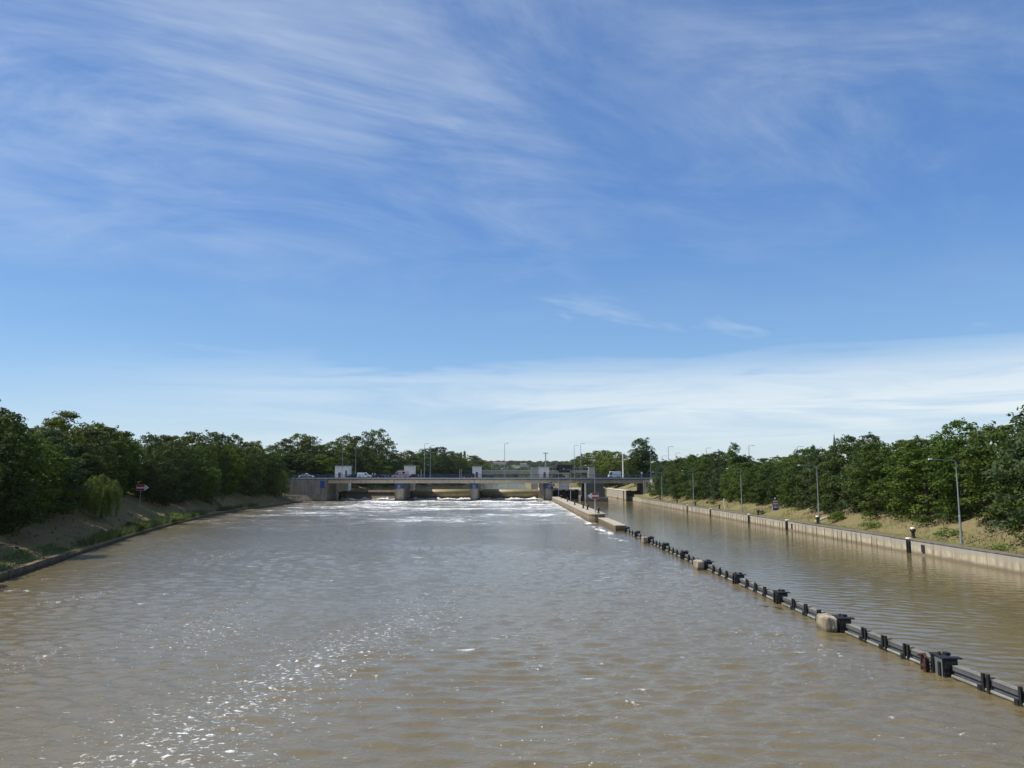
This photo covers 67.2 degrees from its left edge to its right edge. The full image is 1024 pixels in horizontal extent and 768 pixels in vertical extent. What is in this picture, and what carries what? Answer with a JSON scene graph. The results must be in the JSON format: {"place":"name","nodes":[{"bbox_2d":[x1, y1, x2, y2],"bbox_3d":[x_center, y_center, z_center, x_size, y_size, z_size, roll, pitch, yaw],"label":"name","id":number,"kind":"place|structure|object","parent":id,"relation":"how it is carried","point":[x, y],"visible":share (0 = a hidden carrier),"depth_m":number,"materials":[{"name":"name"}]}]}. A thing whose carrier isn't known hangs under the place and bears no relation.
{"place":"outdoors","nodes":[
{"label":"outdoors","id":0,"kind":"place"},
{"bbox_2d":[0,543,74,571],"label":"edge grass","id":1,"kind":"structure","parent":0,"point":[43,550],"depth_m":66.01,"materials":[{"name":"green plant"}]},
{"bbox_2d":[338,483,530,491],"bbox_3d":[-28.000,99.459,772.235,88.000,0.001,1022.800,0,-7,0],"label":"river","id":2,"kind":"structure","parent":0,"point":[504,486],"depth_m":400.84,"materials":[{"name":"liquid"}]},
{"bbox_2d":[0,496,1023,767],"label":"river","id":3,"kind":"structure","parent":0,"point":[432,634],"depth_m":33.09,"materials":[{"name":"liquid"}]},
{"bbox_2d":[739,578,772,599],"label":"guide beam","id":4,"kind":"structure","parent":3,"relation":"in","point":[765,591],"depth_m":48.79,"materials":[{"name":"metal"}]},
{"bbox_2d":[816,613,854,632],"bbox_3d":[15.439,12.137,36.753,1.369,2.320,1.376,0,-7,2],"label":"beam support","id":5,"kind":"object","parent":3,"relation":"in","point":[825,622],"visible":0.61,"depth_m":36.30,"materials":[{"name":"concrete"}]},
{"bbox_2d":[782,597,829,620],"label":"guide beam","id":6,"kind":"structure","parent":5,"relation":"attached to","point":[806,609],"depth_m":41.46,"materials":[{"name":"metal"}]},
{"bbox_2d":[845,624,930,668],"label":"guide beam","id":7,"kind":"structure","parent":3,"relation":"in","point":[907,651],"depth_m":32.39,"materials":[{"name":"metal"}]},
{"bbox_2d":[917,651,962,677],"bbox_3d":[15.984,11.137,28.726,1.009,2.290,1.407,0,-7,2],"label":"beam support","id":8,"kind":"object","parent":3,"relation":"in","point":[943,663],"visible":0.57,"depth_m":28.44,"materials":[{"name":"metal"}]},
{"bbox_2d":[951,665,1023,706],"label":"guide beam","id":9,"kind":"structure","parent":8,"relation":"attached to","point":[987,683],"depth_m":25.99,"materials":[{"name":"metal"}]},
{"bbox_2d":[0,481,1023,570],"bbox_3d":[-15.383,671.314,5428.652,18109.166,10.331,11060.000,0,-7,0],"label":"ground","id":10,"kind":"structure","parent":0,"point":[971,526],"depth_m":93.87,"materials":[{"name":"beige soil"}]},
{"bbox_2d":[0,413,63,536],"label":"broadleaf tree","id":11,"kind":"object","parent":10,"relation":"on","point":[12,459],"visible":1,"depth_m":71.78,"materials":[{"name":"green plant"}]},
{"bbox_2d":[0,422,64,521],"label":"leafy tree","id":12,"kind":"object","parent":10,"relation":"on","point":[47,481],"visible":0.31,"depth_m":79.86,"materials":[{"name":"green plant"}]},
{"bbox_2d":[9,433,81,518],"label":"leafy tree","id":13,"kind":"object","parent":10,"relation":"on","point":[60,475],"visible":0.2,"depth_m":85.97,"materials":[{"name":"green plant"}]},
{"bbox_2d":[14,426,90,514],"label":"broadleaf tree","id":14,"kind":"object","parent":10,"relation":"on","point":[56,437],"visible":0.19,"depth_m":90.98,"materials":[{"name":"green plant"}]},
{"bbox_2d":[29,418,89,484],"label":"broadleaf tree","id":15,"kind":"object","parent":10,"relation":"on","point":[57,424],"visible":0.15,"depth_m":105.59,"materials":[{"name":"green plant"}]},
{"bbox_2d":[35,410,95,481],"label":"broadleaf tree","id":16,"kind":"object","parent":10,"relation":"on","point":[70,415],"visible":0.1,"depth_m":113.95,"materials":[{"name":"green plant"}]},
{"bbox_2d":[53,440,108,506],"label":"broadleaf tree","id":17,"kind":"object","parent":10,"relation":"on","point":[89,465],"visible":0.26,"depth_m":104.14,"materials":[{"name":"green plant"}]},
{"bbox_2d":[67,427,124,501],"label":"broadleaf tree","id":18,"kind":"object","parent":10,"relation":"on","point":[95,432],"visible":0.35,"depth_m":110.56,"materials":[{"name":"green plant"}]},
{"bbox_2d":[77,473,123,519],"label":"willow tree","id":19,"kind":"object","parent":10,"relation":"on","point":[100,493],"visible":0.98,"depth_m":99.16,"materials":[{"name":"green plant"}]},
{"bbox_2d":[83,421,133,490],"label":"leafy tree","id":20,"kind":"object","parent":10,"relation":"on","point":[100,426],"visible":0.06,"depth_m":124.08,"materials":[{"name":"green plant"}]},
{"bbox_2d":[94,425,135,497],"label":"broadleaf tree","id":21,"kind":"object","parent":10,"relation":"on","point":[111,431],"visible":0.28,"depth_m":123.34,"materials":[{"name":"green plant"}]},
{"bbox_2d":[114,431,151,493],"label":"broadleaf tree","id":22,"kind":"object","parent":10,"relation":"on","point":[137,474],"visible":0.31,"depth_m":133.95,"materials":[{"name":"green plant"}]},
{"bbox_2d":[0,492,285,561],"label":"bank grass","id":23,"kind":"structure","parent":10,"relation":"on","point":[113,521],"depth_m":99.87,"materials":[{"name":"green plant"}]},
{"bbox_2d":[0,495,294,566],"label":"loose stones","id":24,"kind":"object","parent":10,"relation":"on","point":[21,549],"visible":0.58,"depth_m":80.00,"materials":[{"name":"stone"}]},
{"bbox_2d":[0,501,301,580],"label":"bank edge wall","id":25,"kind":"structure","parent":10,"relation":"on","point":[22,569],"depth_m":66.14,"materials":[{"name":"concrete"}]},
{"bbox_2d":[133,432,169,484],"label":"leafy tree","id":26,"kind":"object","parent":10,"relation":"on","point":[150,447],"visible":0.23,"depth_m":150.65,"materials":[{"name":"green plant"}]},
{"bbox_2d":[127,452,182,505],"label":"leafy tree","id":27,"kind":"object","parent":10,"relation":"on","point":[152,489],"visible":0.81,"depth_m":137.18,"materials":[{"name":"green plant"}]},
{"bbox_2d":[139,442,189,503],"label":"leafy tree","id":28,"kind":"object","parent":10,"relation":"on","point":[169,453],"visible":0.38,"depth_m":144.44,"materials":[{"name":"green plant"}]},
{"bbox_2d":[70,502,259,546],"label":"reeds","id":29,"kind":"object","parent":10,"relation":"on","point":[107,535],"visible":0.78,"depth_m":98.01,"materials":[{"name":"green plant"}]},
{"bbox_2d":[156,448,195,502],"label":"broadleaf tree","id":30,"kind":"object","parent":10,"relation":"on","point":[185,490],"visible":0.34,"depth_m":150.61,"materials":[{"name":"green plant"}]},
{"bbox_2d":[158,438,207,499],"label":"leafy tree","id":31,"kind":"object","parent":10,"relation":"on","point":[175,443],"visible":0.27,"depth_m":157.86,"materials":[{"name":"green plant"}]},
{"bbox_2d":[181,446,221,500],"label":"leafy tree","id":32,"kind":"object","parent":10,"relation":"on","point":[207,490],"visible":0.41,"depth_m":164.50,"materials":[{"name":"green plant"}]},
{"bbox_2d":[190,444,221,492],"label":"broadleaf tree","id":33,"kind":"object","parent":10,"relation":"on","point":[206,451],"visible":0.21,"depth_m":172.24,"materials":[{"name":"green plant"}]},
{"bbox_2d":[201,467,224,506],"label":"leafy tree","id":34,"kind":"object","parent":10,"relation":"on","point":[207,500],"visible":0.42,"depth_m":168.19,"materials":[{"name":"green plant"}]},
{"bbox_2d":[206,438,234,496],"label":"broadleaf tree","id":35,"kind":"object","parent":10,"relation":"on","point":[223,458],"visible":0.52,"depth_m":186.27,"materials":[{"name":"green plant"}]},
{"bbox_2d":[213,444,247,495],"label":"leafy tree","id":36,"kind":"object","parent":10,"relation":"on","point":[235,472],"visible":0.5,"depth_m":192.07,"materials":[{"name":"green plant"}]},
{"bbox_2d":[227,444,258,495],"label":"leafy tree","id":37,"kind":"object","parent":10,"relation":"on","point":[252,481],"visible":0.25,"depth_m":199.50,"materials":[{"name":"green plant"}]},
{"bbox_2d":[233,448,264,496],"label":"leafy tree","id":38,"kind":"object","parent":10,"relation":"on","point":[254,471],"visible":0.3,"depth_m":206.10,"materials":[{"name":"green plant"}]},
{"bbox_2d":[241,446,267,496],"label":"leafy tree","id":39,"kind":"object","parent":10,"relation":"on","point":[259,456],"visible":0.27,"depth_m":213.31,"materials":[{"name":"green plant"}]},
{"bbox_2d":[248,451,276,494],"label":"broadleaf tree","id":40,"kind":"object","parent":10,"relation":"on","point":[267,480],"visible":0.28,"depth_m":220.15,"materials":[{"name":"green plant"}]},
{"bbox_2d":[261,452,283,494],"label":"broadleaf tree","id":41,"kind":"object","parent":10,"relation":"on","point":[274,465],"visible":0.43,"depth_m":225.59,"materials":[{"name":"green plant"}]},
{"bbox_2d":[267,466,288,497],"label":"willow tree","id":42,"kind":"object","parent":10,"relation":"on","point":[281,478],"visible":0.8,"depth_m":226.26,"materials":[{"name":"green plant"}]},
{"bbox_2d":[262,452,296,495],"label":"leafy tree","id":43,"kind":"object","parent":10,"relation":"on","point":[280,458],"visible":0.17,"depth_m":233.50,"materials":[{"name":"green plant"}]},
{"bbox_2d":[281,433,316,465],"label":"plane tree","id":44,"kind":"object","parent":10,"relation":"on","point":[303,441],"visible":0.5,"depth_m":297.12,"materials":[{"name":"green plant"}]},
{"bbox_2d":[286,452,326,476],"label":"leafy tree","id":45,"kind":"object","parent":10,"relation":"on","point":[312,461],"visible":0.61,"depth_m":288.01,"materials":[{"name":"green plant"}]},
{"bbox_2d":[301,453,341,476],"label":"leafy tree","id":46,"kind":"object","parent":10,"relation":"on","point":[328,464],"visible":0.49,"depth_m":292.16,"materials":[{"name":"green plant"}]},
{"bbox_2d":[311,443,346,476],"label":"leafy tree","id":47,"kind":"object","parent":10,"relation":"on","point":[333,449],"visible":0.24,"depth_m":306.15,"materials":[{"name":"green plant"}]},
{"bbox_2d":[324,439,350,465],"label":"broadleaf tree","id":48,"kind":"object","parent":10,"relation":"on","point":[336,443],"visible":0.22,"depth_m":322.68,"materials":[{"name":"green plant"}]},
{"bbox_2d":[335,433,363,483],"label":"broadleaf tree","id":49,"kind":"object","parent":10,"relation":"on","point":[353,451],"visible":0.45,"depth_m":342.41,"materials":[{"name":"green plant"}]},
{"bbox_2d":[346,456,373,487],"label":"leafy tree","id":50,"kind":"object","parent":10,"relation":"on","point":[365,469],"visible":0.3,"depth_m":337.57,"materials":[{"name":"green plant"}]},
{"bbox_2d":[347,436,374,485],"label":"broadleaf tree","id":51,"kind":"object","parent":10,"relation":"on","point":[367,448],"visible":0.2,"depth_m":360.97,"materials":[{"name":"green plant"}]},
{"bbox_2d":[357,431,381,473],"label":"tree","id":52,"kind":"object","parent":10,"relation":"on","point":[371,441],"visible":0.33,"depth_m":384.18,"materials":[{"name":"green plant"}]},
{"bbox_2d":[355,453,390,486],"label":"leafy tree","id":53,"kind":"object","parent":10,"relation":"on","point":[376,463],"visible":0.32,"depth_m":366.95,"materials":[{"name":"green plant"}]},
{"bbox_2d":[365,429,394,472],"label":"broadleaf tree","id":54,"kind":"object","parent":10,"relation":"on","point":[380,432],"visible":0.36,"depth_m":402.10,"materials":[{"name":"green plant"}]},
{"bbox_2d":[373,454,401,485],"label":"leafy tree","id":55,"kind":"object","parent":10,"relation":"on","point":[387,463],"visible":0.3,"depth_m":394.41,"materials":[{"name":"green plant"}]},
{"bbox_2d":[399,450,427,483],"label":"leafy tree","id":56,"kind":"object","parent":10,"relation":"on","point":[416,461],"visible":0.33,"depth_m":456.01,"materials":[{"name":"green plant"}]},
{"bbox_2d":[414,448,446,475],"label":"tree","id":57,"kind":"object","parent":10,"relation":"on","point":[436,459],"visible":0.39,"depth_m":497.52,"materials":[{"name":"green plant"}]},
{"bbox_2d":[426,446,458,476],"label":"tree","id":58,"kind":"object","parent":10,"relation":"on","point":[450,462],"visible":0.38,"depth_m":519.37,"materials":[{"name":"green plant"}]},
{"bbox_2d":[286,474,664,500],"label":"weir bridge","id":59,"kind":"structure","parent":10,"relation":"on","point":[310,488],"depth_m":248.13,"materials":[{"name":"concrete"}]},
{"bbox_2d":[335,466,351,490],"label":"gatehouse","id":60,"kind":"object","parent":59,"relation":"on","point":[344,486],"visible":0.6,"depth_m":263.01,"materials":[{"name":"white paint"}]},
{"bbox_2d":[340,490,394,498],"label":"weir gate","id":61,"kind":"structure","parent":59,"relation":"attached to","point":[371,494],"depth_m":264.74,"materials":[{"name":"metal"}]},
{"bbox_2d":[410,489,469,498],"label":"weir gate","id":62,"kind":"structure","parent":59,"relation":"attached to","point":[441,493],"depth_m":264.85,"materials":[{"name":"metal"}]},
{"bbox_2d":[480,489,538,498],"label":"weir gate","id":63,"kind":"structure","parent":59,"relation":"attached to","point":[509,493],"depth_m":264.85,"materials":[{"name":"metal"}]},
{"bbox_2d":[482,469,649,473],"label":"bridge","id":64,"kind":"structure","parent":10,"relation":"on","point":[489,471],"depth_m":615.87,"materials":[{"name":"concrete"}]},
{"bbox_2d":[552,496,604,521],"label":"dividing wall","id":65,"kind":"structure","parent":10,"relation":"on","point":[589,515],"depth_m":150.40,"materials":[{"name":"concrete"}]},
{"bbox_2d":[538,488,639,501],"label":"lock walls","id":66,"kind":"structure","parent":10,"relation":"on","point":[616,493],"depth_m":272.49,"materials":[{"name":"concrete"}]},
{"bbox_2d":[553,486,578,498],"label":"lock gate","id":67,"kind":"structure","parent":66,"relation":"attached to","point":[565,493],"depth_m":270.25,"materials":[{"name":"metal"}]},
{"bbox_2d":[549,465,587,488],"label":"control building","id":68,"kind":"structure","parent":66,"relation":"on","point":[563,469],"depth_m":294.12,"materials":[{"name":"grey concrete"}]},
{"bbox_2d":[598,518,625,530],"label":"wall","id":69,"kind":"structure","parent":10,"relation":"on","point":[613,524],"depth_m":112.04,"materials":[{"name":"concrete"}]},
{"bbox_2d":[624,452,646,484],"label":"leafy tree","id":70,"kind":"object","parent":10,"relation":"on","point":[630,469],"visible":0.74,"depth_m":285.24,"materials":[{"name":"green plant"}]},
{"bbox_2d":[619,437,660,483],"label":"tree","id":71,"kind":"object","parent":10,"relation":"on","point":[642,450],"visible":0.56,"depth_m":288.96,"materials":[{"name":"green plant"}]},
{"bbox_2d":[648,459,671,494],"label":"leafy tree","id":72,"kind":"object","parent":10,"relation":"on","point":[658,470],"visible":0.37,"depth_m":229.08,"materials":[{"name":"green plant"}]},
{"bbox_2d":[665,457,686,499],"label":"leafy tree","id":73,"kind":"object","parent":10,"relation":"on","point":[671,474],"visible":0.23,"depth_m":206.35,"materials":[{"name":"green plant"}]},
{"bbox_2d":[666,456,700,498],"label":"leafy tree","id":74,"kind":"object","parent":10,"relation":"on","point":[677,473],"visible":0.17,"depth_m":200.47,"materials":[{"name":"green plant"}]},
{"bbox_2d":[675,456,706,499],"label":"leafy tree","id":75,"kind":"object","parent":10,"relation":"on","point":[687,468],"visible":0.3,"depth_m":193.94,"materials":[{"name":"green plant"}]},
{"bbox_2d":[680,457,710,498],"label":"leafy tree","id":76,"kind":"object","parent":10,"relation":"on","point":[690,478],"visible":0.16,"depth_m":188.46,"materials":[{"name":"green plant"}]},
{"bbox_2d":[685,456,718,499],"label":"leafy tree","id":77,"kind":"object","parent":10,"relation":"on","point":[700,467],"visible":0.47,"depth_m":181.69,"materials":[{"name":"green plant"}]},
{"bbox_2d":[696,457,727,496],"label":"leafy tree","id":78,"kind":"object","parent":10,"relation":"on","point":[723,463],"visible":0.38,"depth_m":175.64,"materials":[{"name":"green plant"}]},
{"bbox_2d":[706,466,733,500],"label":"broadleaf tree","id":79,"kind":"object","parent":10,"relation":"on","point":[714,495],"visible":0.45,"depth_m":169.22,"materials":[{"name":"green plant"}]},
{"bbox_2d":[726,442,742,492],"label":"jagged tree","id":80,"kind":"object","parent":10,"relation":"on","point":[734,458],"visible":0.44,"depth_m":171.28,"materials":[{"name":"green plant"}]},
{"bbox_2d":[719,462,752,502],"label":"leafy tree","id":81,"kind":"object","parent":10,"relation":"on","point":[727,496],"visible":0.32,"depth_m":158.47,"materials":[{"name":"green plant"}]},
{"bbox_2d":[728,462,764,502],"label":"broadleaf tree","id":82,"kind":"object","parent":10,"relation":"on","point":[745,465],"visible":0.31,"depth_m":151.98,"materials":[{"name":"green plant"}]},
{"bbox_2d":[736,465,771,502],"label":"broadleaf tree","id":83,"kind":"object","parent":10,"relation":"on","point":[745,481],"visible":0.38,"depth_m":145.28,"materials":[{"name":"green plant"}]},
{"bbox_2d":[747,462,785,505],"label":"broadleaf tree","id":84,"kind":"object","parent":10,"relation":"on","point":[764,475],"visible":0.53,"depth_m":139.84,"materials":[{"name":"green plant"}]},
{"bbox_2d":[758,463,801,502],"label":"leafy tree","id":85,"kind":"object","parent":10,"relation":"on","point":[772,488],"visible":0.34,"depth_m":133.05,"materials":[{"name":"green plant"}]},
{"bbox_2d":[774,465,807,507],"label":"broadleaf tree","id":86,"kind":"object","parent":10,"relation":"on","point":[785,503],"visible":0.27,"depth_m":127.12,"materials":[{"name":"green plant"}]},
{"bbox_2d":[778,447,838,510],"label":"leafy tree","id":87,"kind":"object","parent":10,"relation":"on","point":[806,452],"visible":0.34,"depth_m":121.63,"materials":[{"name":"green plant"}]},
{"bbox_2d":[793,447,843,510],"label":"leafy tree","id":88,"kind":"object","parent":10,"relation":"on","point":[810,479],"visible":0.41,"depth_m":115.31,"materials":[{"name":"green plant"}]},
{"bbox_2d":[640,498,1023,573],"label":"quay wall","id":89,"kind":"structure","parent":10,"relation":"on","point":[1006,561],"depth_m":79.96,"materials":[{"name":"concrete"}]},
{"bbox_2d":[654,490,1019,545],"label":"dry grass","id":90,"kind":"structure","parent":10,"relation":"on","point":[940,519],"depth_m":89.62,"materials":[{"name":"plant"}]},
{"bbox_2d":[804,441,870,512],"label":"leafy tree","id":91,"kind":"object","parent":10,"relation":"on","point":[839,463],"visible":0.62,"depth_m":110.06,"materials":[{"name":"green plant"}]},
{"bbox_2d":[826,450,885,511],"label":"leafy tree","id":92,"kind":"object","parent":10,"relation":"on","point":[847,499],"visible":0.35,"depth_m":103.44,"materials":[{"name":"green plant"}]},
{"bbox_2d":[844,431,885,493],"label":"leafy tree","id":93,"kind":"object","parent":10,"relation":"on","point":[863,440],"visible":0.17,"depth_m":114.25,"materials":[{"name":"green plant"}]},
{"bbox_2d":[842,439,910,519],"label":"leafy tree","id":94,"kind":"object","parent":10,"relation":"on","point":[865,462],"visible":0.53,"depth_m":98.20,"materials":[{"name":"green plant"}]},
{"bbox_2d":[865,439,941,515],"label":"leafy tree","id":95,"kind":"object","parent":10,"relation":"on","point":[888,461],"visible":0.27,"depth_m":93.56,"materials":[{"name":"green plant"}]},
{"bbox_2d":[876,435,967,525],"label":"leafy tree","id":96,"kind":"object","parent":10,"relation":"on","point":[908,487],"visible":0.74,"depth_m":86.75,"materials":[{"name":"green plant"}]},
{"bbox_2d":[923,436,990,521],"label":"broadleaf tree","id":97,"kind":"object","parent":10,"relation":"on","point":[943,477],"visible":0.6,"depth_m":80.91,"materials":[{"name":"green plant"}]},
{"bbox_2d":[926,417,998,495],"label":"leafy tree","id":98,"kind":"object","parent":10,"relation":"on","point":[955,424],"visible":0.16,"depth_m":90.88,"materials":[{"name":"green plant"}]},
{"bbox_2d":[949,424,1023,501],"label":"broadleaf tree","id":99,"kind":"object","parent":10,"relation":"on","point":[989,429],"visible":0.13,"depth_m":84.48,"materials":[{"name":"green plant"}]},
{"bbox_2d":[953,421,1023,523],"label":"broadleaf tree","id":100,"kind":"object","parent":10,"relation":"on","point":[982,453],"visible":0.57,"depth_m":74.69,"materials":[{"name":"green plant"}]},
{"bbox_2d":[980,407,1023,539],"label":"leafy tree","id":101,"kind":"object","parent":10,"relation":"on","point":[1019,463],"visible":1,"depth_m":65.60,"materials":[{"name":"green plant"}]},
{"bbox_2d":[980,405,1023,535],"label":"leafy tree","id":102,"kind":"object","parent":10,"relation":"on","point":[1017,489],"visible":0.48,"depth_m":70.04,"materials":[{"name":"green plant"}]},
{"bbox_2d":[0,0,1023,465],"label":"sky","id":103,"kind":"structure","parent":0,"point":[474,227],"materials":[{"name":"blue"}]},
{"bbox_2d":[479,464,1017,475],"bbox_3d":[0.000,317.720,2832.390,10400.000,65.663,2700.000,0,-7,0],"label":"hills","id":104,"kind":"structure","parent":0,"point":[516,466],"depth_m":2167.08,"materials":[{"name":"green plant"}]},
{"bbox_2d":[469,460,776,469],"bbox_3d":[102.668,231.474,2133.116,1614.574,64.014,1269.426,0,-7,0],"label":"wood","id":105,"kind":"object","parent":104,"relation":"on","point":[541,463],"visible":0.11,"depth_m":2175.91,"materials":[{"name":"green plant"}]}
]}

